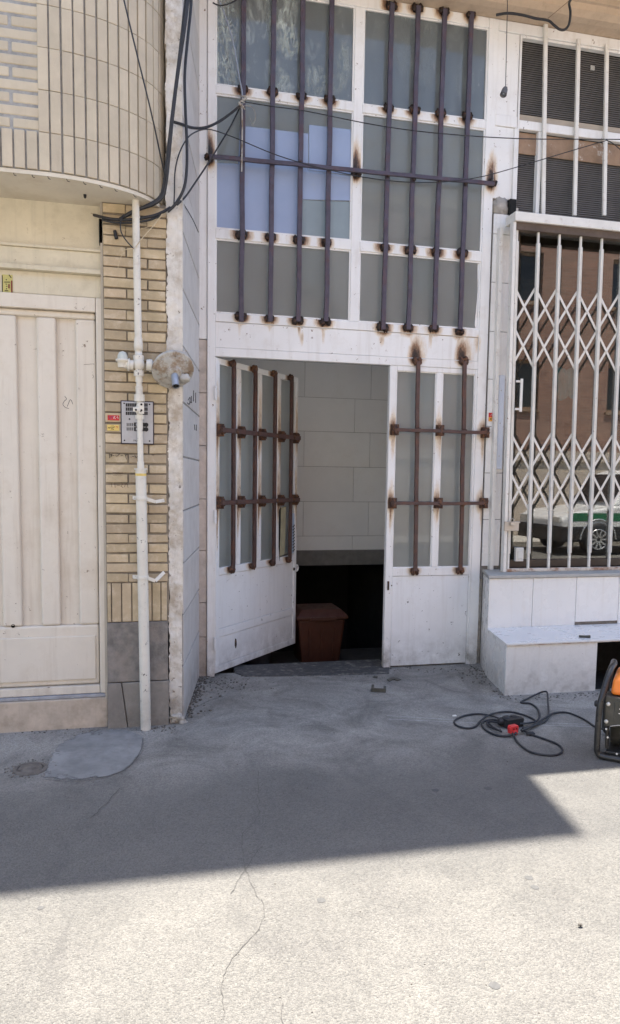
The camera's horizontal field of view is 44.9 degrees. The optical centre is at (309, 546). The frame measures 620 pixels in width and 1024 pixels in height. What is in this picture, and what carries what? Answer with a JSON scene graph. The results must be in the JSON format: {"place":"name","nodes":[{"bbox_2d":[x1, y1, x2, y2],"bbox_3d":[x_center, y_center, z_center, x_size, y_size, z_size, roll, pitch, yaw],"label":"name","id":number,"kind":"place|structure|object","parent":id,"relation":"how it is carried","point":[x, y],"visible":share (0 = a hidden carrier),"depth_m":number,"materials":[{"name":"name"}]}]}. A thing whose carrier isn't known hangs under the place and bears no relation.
{"place":"outdoors","nodes":[
{"label":"outdoors","id":0,"kind":"place"},
{"bbox_2d":[0,663,619,1023],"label":"ground","id":1,"kind":"structure","parent":0,"point":[92,935],"depth_m":2.92,"materials":[{"name":"concrete"}]},
{"bbox_2d":[4,759,56,777],"bbox_3d":[-1.426,1.139,3.831,0.258,0.033,0.251,0,5,-13],"label":"drain cap","id":2,"kind":"object","parent":1,"relation":"on","point":[28,768],"visible":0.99,"depth_m":3.80,"materials":[{"name":"metal"}]},
{"bbox_2d":[44,730,142,779],"bbox_3d":[-1.159,1.115,4.057,0.507,0.001,0.750,0,5,-13],"label":"concrete patch","id":3,"kind":"object","parent":1,"relation":"on","point":[100,753],"visible":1,"depth_m":4.03,"materials":[{"name":"grey concrete"}]},
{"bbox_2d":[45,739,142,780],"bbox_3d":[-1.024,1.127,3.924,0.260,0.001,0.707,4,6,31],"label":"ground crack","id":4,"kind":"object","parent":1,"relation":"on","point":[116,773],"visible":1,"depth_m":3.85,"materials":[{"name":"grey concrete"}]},
{"bbox_2d":[0,0,206,732],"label":"brick building","id":5,"kind":"structure","parent":1,"relation":"on","point":[78,146],"depth_m":4.27,"materials":[{"name":"beige brick"}]},
{"bbox_2d":[2,274,12,292],"bbox_3d":[-1.686,-1.458,4.182,0.057,0.108,0.008,0,5,-13],"label":"sticker","id":6,"kind":"object","parent":5,"relation":"attached to","point":[7,283],"visible":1,"depth_m":4.18,"materials":[{"name":"yellow paper"}]},
{"bbox_2d":[0,292,104,697],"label":"garage gate","id":7,"kind":"structure","parent":5,"relation":"in","point":[52,639],"depth_m":4.36,"materials":[{"name":"beige metal"}]},
{"bbox_2d":[107,425,118,430],"bbox_3d":[-1.128,-0.679,4.306,0.066,0.033,0.004,0,5,-13],"label":"sticker","id":8,"kind":"object","parent":5,"relation":"attached to","point":[112,427],"visible":1,"depth_m":4.30,"materials":[{"name":"yellow"}]},
{"bbox_2d":[108,415,118,420],"bbox_3d":[-1.126,-0.735,4.301,0.064,0.029,0.004,0,5,-13],"label":"sticker","id":9,"kind":"object","parent":5,"relation":"attached to","point":[113,417],"visible":1,"depth_m":4.30,"materials":[{"name":"red"}]},
{"bbox_2d":[113,230,117,239],"bbox_3d":[-1.089,-1.745,4.207,0.031,0.049,0.021,1,5,4],"label":"plug end","id":10,"kind":"object","parent":5,"relation":"attached to","point":[115,234],"visible":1,"depth_m":4.20,"materials":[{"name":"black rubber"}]},
{"bbox_2d":[93,206,169,220],"bbox_3d":[-0.998,-1.864,4.201,0.436,0.111,0.072,0,5,-6],"label":"cable","id":11,"kind":"object","parent":5,"relation":"attached to","point":[130,219],"visible":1,"depth_m":4.18,"materials":[{"name":"black rubber"}]},
{"bbox_2d":[102,215,160,223],"bbox_3d":[-0.996,-1.831,4.193,0.326,0.074,0.031,0,5,-10],"label":"cable","id":12,"kind":"object","parent":5,"relation":"attached to","point":[141,221],"visible":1,"depth_m":4.18,"materials":[{"name":"black rubber"}]},
{"bbox_2d":[120,400,153,444],"bbox_3d":[-0.996,-0.712,4.331,0.187,0.248,0.027,0,5,-13],"label":"intercom panel","id":13,"kind":"object","parent":5,"relation":"attached to","point":[128,427],"visible":0.77,"depth_m":4.32,"materials":[{"name":"metal"}]},
{"bbox_2d":[123,0,165,178],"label":"cable","id":14,"kind":"object","parent":5,"relation":"attached to","point":[144,87],"visible":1,"depth_m":3.85,"materials":[{"name":"black rubber"}]},
{"bbox_2d":[119,0,189,217],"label":"cable","id":15,"kind":"object","parent":5,"relation":"attached to","point":[157,201],"visible":1,"depth_m":4.09,"materials":[{"name":"black rubber"}]},
{"bbox_2d":[116,199,193,730],"bbox_3d":[-0.881,-0.451,4.290,0.434,3.172,0.192,0,5,-13],"label":"gas pipe","id":16,"kind":"object","parent":5,"relation":"attached to","point":[174,369],"visible":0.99,"depth_m":4.28,"materials":[{"name":"white metal"}]},
{"bbox_2d":[120,214,132,247],"bbox_3d":[-1.014,-1.742,4.156,0.076,0.189,0.027,0,5,-13],"label":"cable","id":17,"kind":"object","parent":16,"relation":"attached to","point":[121,231],"visible":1,"depth_m":4.14,"materials":[{"name":"black rubber"}]},
{"bbox_2d":[135,215,161,246],"bbox_3d":[-0.900,-1.757,4.187,0.150,0.197,0.005,-2,6,-25],"label":"string","id":18,"kind":"object","parent":16,"relation":"hanging from","point":[148,231],"visible":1,"depth_m":4.19,"materials":[{"name":"fabric"}]},
{"bbox_2d":[126,0,185,213],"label":"cable","id":19,"kind":"object","parent":5,"relation":"attached to","point":[163,183],"visible":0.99,"depth_m":4.13,"materials":[{"name":"black rubber"}]},
{"bbox_2d":[167,0,192,212],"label":"cable","id":20,"kind":"object","parent":5,"relation":"attached to","point":[173,206],"visible":1,"depth_m":4.17,"materials":[{"name":"black rubber"}]},
{"bbox_2d":[173,130,199,203],"bbox_3d":[-0.700,-2.152,4.277,0.177,0.476,0.025,-4,7,-42],"label":"cable","id":21,"kind":"object","parent":5,"relation":"attached to","point":[177,161],"visible":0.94,"depth_m":4.23,"materials":[{"name":"black rubber"}]},
{"bbox_2d":[174,105,239,129],"bbox_3d":[-0.611,-2.699,4.682,0.031,0.639,1.175,2,5,12],"label":"cable","id":22,"kind":"object","parent":5,"relation":"attached to","point":[212,124],"visible":0.91,"depth_m":4.63,"materials":[{"name":"black rubber"}]},
{"bbox_2d":[177,108,239,205],"bbox_3d":[-0.651,-2.496,4.742,0.090,1.050,1.116,2,5,13],"label":"cable","id":23,"kind":"object","parent":5,"relation":"attached to","point":[188,192],"visible":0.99,"depth_m":4.83,"materials":[{"name":"black rubber"}]},
{"bbox_2d":[220,772,264,1011],"bbox_3d":[-0.223,1.229,2.965,0.117,0.001,1.753,1,5,-1],"label":"ground crack","id":24,"kind":"object","parent":1,"relation":"on","point":[256,895],"visible":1,"depth_m":2.57,"materials":[{"name":"grey concrete"}]},
{"bbox_2d":[230,846,262,893],"bbox_3d":[-0.242,1.236,2.882,0.013,0.001,0.365,2,5,14],"label":"ground crack","id":25,"kind":"object","parent":1,"relation":"on","point":[244,870],"visible":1,"depth_m":2.85,"materials":[{"name":"grey concrete"}]},
{"bbox_2d":[7,665,598,1019],"bbox_3d":[0.233,1.123,4.174,4.433,0.015,4.713,2,5,18],"label":"gravel debris","id":26,"kind":"object","parent":1,"relation":"on","point":[193,699],"visible":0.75,"depth_m":5.21,"materials":[{"name":"grey gravel"}]},
{"bbox_2d":[317,898,325,902],"bbox_3d":[0.040,1.261,2.674,0.032,0.001,0.034,0,5,-13],"label":"ground stain","id":27,"kind":"object","parent":1,"relation":"on","point":[321,900],"visible":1,"depth_m":2.67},
{"bbox_2d":[371,684,385,692],"bbox_3d":[0.488,1.010,5.331,0.104,0.027,0.104,1,5,7],"label":"steel channel","id":28,"kind":"object","parent":1,"relation":"on","point":[373,689],"visible":1,"depth_m":5.28,"materials":[{"name":"grey metal"}]},
{"bbox_2d":[387,677,400,681],"bbox_3d":[0.623,0.997,5.606,0.081,0.004,0.121,5,7,41],"label":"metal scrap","id":29,"kind":"object","parent":1,"relation":"on","point":[393,678],"visible":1,"depth_m":5.61,"materials":[{"name":"grey metal"}]},
{"bbox_2d":[198,0,619,674],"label":"white building","id":30,"kind":"structure","parent":1,"relation":"on","point":[342,448],"depth_m":7.74,"materials":[{"name":"tile"}]},
{"bbox_2d":[213,0,236,5],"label":"cable","id":31,"kind":"object","parent":30,"relation":"attached to","point":[224,4],"visible":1,"depth_m":5.11,"materials":[{"name":"black rubber"}]},
{"bbox_2d":[218,0,242,103],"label":"cable","id":32,"kind":"object","parent":30,"relation":"attached to","point":[233,47],"visible":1,"depth_m":5.16,"materials":[{"name":"metal"}]},
{"bbox_2d":[238,95,255,171],"bbox_3d":[-0.442,-2.865,5.224,0.124,0.508,0.031,0,5,-12],"label":"cable knot","id":33,"kind":"object","parent":30,"relation":"attached to","point":[240,104],"visible":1,"depth_m":5.20,"materials":[{"name":"metal"}]},
{"bbox_2d":[233,659,388,676],"bbox_3d":[0.026,0.990,5.879,1.230,0.056,0.450,0,5,-13],"label":"doorstep","id":34,"kind":"object","parent":30,"relation":"on","point":[353,667],"visible":0.54,"depth_m":5.87,"materials":[{"name":"grey concrete"}]},
{"bbox_2d":[293,603,347,662],"bbox_3d":[0.065,0.800,6.895,0.470,0.500,0.465,0,5,-13],"label":"waste bin","id":35,"kind":"object","parent":30,"relation":"in","point":[319,627],"visible":0.89,"depth_m":6.73,"materials":[{"name":"orange dark reddish-brown plastic"}]},
{"bbox_2d":[200,129,605,182],"bbox_3d":[0.672,-2.818,5.410,3.324,0.649,0.690,-2,6,-28],"label":"cable","id":36,"kind":"object","parent":30,"relation":"attached to","point":[391,180],"visible":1,"depth_m":5.50,"materials":[{"name":"black rubber"}]},
{"bbox_2d":[204,0,619,676],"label":"glazed entrance","id":37,"kind":"object","parent":30,"relation":"attached to","point":[314,264],"visible":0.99,"depth_m":5.62,"materials":[{"name":"white paint"}]},
{"bbox_2d":[213,357,300,672],"bbox_3d":[-0.379,-0.256,6.077,0.114,2.346,1.299,4,6,28],"label":"door leaf","id":38,"kind":"object","parent":37,"relation":"attached to","point":[257,441],"visible":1,"depth_m":5.98,"materials":[{"name":"white paint"}]},
{"bbox_2d":[219,365,231,566],"bbox_3d":[-0.630,-0.590,5.650,0.005,1.493,0.226,4,6,28],"label":"window pane","id":39,"kind":"structure","parent":38,"relation":"in","point":[225,372],"depth_m":5.63,"materials":[{"name":"grey glass"}]},
{"bbox_2d":[240,370,252,563],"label":"window pane","id":40,"kind":"structure","parent":38,"relation":"in","point":[246,377],"depth_m":5.89,"materials":[{"name":"grey glass"}]},
{"bbox_2d":[261,375,272,559],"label":"window pane","id":41,"kind":"structure","parent":38,"relation":"in","point":[267,382],"depth_m":6.16,"materials":[{"name":"grey glass"}]},
{"bbox_2d":[280,380,293,553],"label":"window pane","id":42,"kind":"structure","parent":38,"relation":"in","point":[285,385],"depth_m":6.40,"materials":[{"name":"grey glass"}]},
{"bbox_2d":[215,238,350,320],"bbox_3d":[-0.192,-1.943,5.510,1.008,0.518,0.017,0,5,-13],"label":"window pane","id":43,"kind":"structure","parent":37,"relation":"in","point":[256,254],"depth_m":5.51,"materials":[{"name":"grey glass"}]},
{"bbox_2d":[215,94,352,239],"bbox_3d":[-0.181,-2.723,5.439,1.008,0.924,0.017,0,5,-13],"label":"window pane","id":44,"kind":"structure","parent":37,"relation":"in","point":[227,202],"depth_m":5.44,"materials":[{"name":"blue glass"}]},
{"bbox_2d":[216,0,354,102],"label":"window pane","id":45,"kind":"structure","parent":37,"relation":"in","point":[258,22],"depth_m":5.37,"materials":[{"name":"grey glass"}]},
{"bbox_2d":[392,371,435,567],"bbox_3d":[0.813,-0.591,5.884,0.325,1.524,0.017,0,5,-13],"label":"window pane","id":46,"kind":"structure","parent":37,"relation":"in","point":[403,526],"depth_m":5.89,"materials":[{"name":"grey glass"}]},
{"bbox_2d":[358,251,480,329],"bbox_3d":[0.844,-1.951,5.758,0.986,0.516,0.017,0,5,-13],"label":"window pane","id":47,"kind":"structure","parent":37,"relation":"in","point":[370,264],"depth_m":5.76,"materials":[{"name":"grey glass"}]},
{"bbox_2d":[360,113,484,251],"bbox_3d":[0.855,-2.733,5.686,0.986,0.917,0.017,0,5,-13],"label":"window pane","id":48,"kind":"structure","parent":37,"relation":"in","point":[373,137],"depth_m":5.68,"materials":[{"name":"grey glass"}]},
{"bbox_2d":[363,8,488,120],"bbox_3d":[0.867,-3.581,5.609,0.986,0.669,0.017,0,5,-13],"label":"window pane","id":49,"kind":"structure","parent":37,"relation":"in","point":[376,22],"depth_m":5.60,"materials":[{"name":"grey glass"}]},
{"bbox_2d":[438,373,474,566],"bbox_3d":[1.157,-0.593,5.966,0.271,1.524,0.017,0,5,-13],"label":"window pane","id":50,"kind":"structure","parent":37,"relation":"in","point":[448,539],"depth_m":5.97,"materials":[{"name":"grey glass"}]},
{"bbox_2d":[244,101,619,139],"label":"cable","id":51,"kind":"object","parent":30,"relation":"attached to","point":[425,131],"visible":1,"depth_m":5.51,"materials":[{"name":"black rubber"}]},
{"bbox_2d":[496,375,504,468],"bbox_3d":[1.506,-0.980,5.953,0.051,0.733,0.026,0,5,-13],"label":"metal strip","id":52,"kind":"object","parent":30,"relation":"attached to","point":[500,419],"visible":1,"depth_m":5.94,"materials":[{"name":"metal"}]},
{"bbox_2d":[500,0,507,97],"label":"lamp socket","id":53,"kind":"object","parent":30,"relation":"hanging from","point":[503,93],"visible":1,"depth_m":5.32,"materials":[{"name":"metal"}]},
{"bbox_2d":[496,0,571,30],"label":"cable","id":54,"kind":"object","parent":30,"relation":"attached to","point":[541,19],"visible":1,"depth_m":5.54,"materials":[{"name":"black rubber"}]},
{"bbox_2d":[487,211,619,571],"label":"lattice gate","id":55,"kind":"structure","parent":30,"relation":"attached to","point":[516,222],"depth_m":5.87,"materials":[{"name":"white metal"}]},
{"bbox_2d":[509,232,619,566],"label":"shop window","id":56,"kind":"structure","parent":30,"relation":"attached to","point":[573,562],"depth_m":6.15,"materials":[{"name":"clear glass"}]},
{"bbox_2d":[514,547,523,560],"bbox_3d":[1.681,0.066,6.040,0.070,0.110,0.036,0,5,-13],"label":"socket box","id":57,"kind":"object","parent":56,"relation":"attached to","point":[518,553],"visible":1,"depth_m":6.03,"materials":[{"name":"white plastic"}]},
{"bbox_2d":[557,367,573,400],"bbox_3d":[2.145,-1.365,6.313,0.169,0.283,0.076,0,5,-13],"label":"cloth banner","id":58,"kind":"object","parent":30,"relation":"hanging from","point":[565,379],"visible":0.83,"depth_m":6.31,"materials":[{"name":"white fabric"}]},
{"bbox_2d":[515,24,619,221],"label":"barred window","id":59,"kind":"structure","parent":30,"relation":"attached to","point":[566,90],"depth_m":5.94,"materials":[{"name":"white paint"}]},
{"bbox_2d":[489,981,499,988],"bbox_3d":[0.550,1.308,2.236,0.032,0.001,0.033,-3,7,-37],"label":"ground stain","id":60,"kind":"object","parent":1,"relation":"on","point":[494,985],"visible":1,"depth_m":2.23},
{"bbox_2d":[524,875,532,879],"bbox_3d":[0.828,1.256,2.845,0.033,0.001,0.032,0,5,-13],"label":"ground stain","id":61,"kind":"object","parent":1,"relation":"on","point":[528,877],"visible":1,"depth_m":2.85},
{"bbox_2d":[453,691,604,755],"bbox_3d":[1.443,1.066,4.644,0.983,0.071,0.762,-3,7,-37],"label":"extension cord","id":62,"kind":"object","parent":1,"relation":"on","point":[511,724],"visible":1,"depth_m":4.57,"materials":[{"name":"black rubber"}]},
{"bbox_2d":[486,623,619,695],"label":"tiled bench","id":63,"kind":"object","parent":1,"relation":"on","point":[537,659],"visible":0.81,"depth_m":5.35,"materials":[{"name":"tile"}]},
{"bbox_2d":[594,659,619,762],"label":"generator","id":64,"kind":"object","parent":1,"relation":"on","point":[607,702],"visible":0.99,"depth_m":4.06,"materials":[{"name":"black paint"}]},
{"bbox_2d":[579,635,590,637],"bbox_3d":[1.986,0.653,5.429,0.079,0.023,0.023,2,5,8],"label":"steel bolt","id":65,"kind":"object","parent":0,"point":[584,636],"visible":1,"depth_m":5.42,"materials":[{"name":"grey metal"}]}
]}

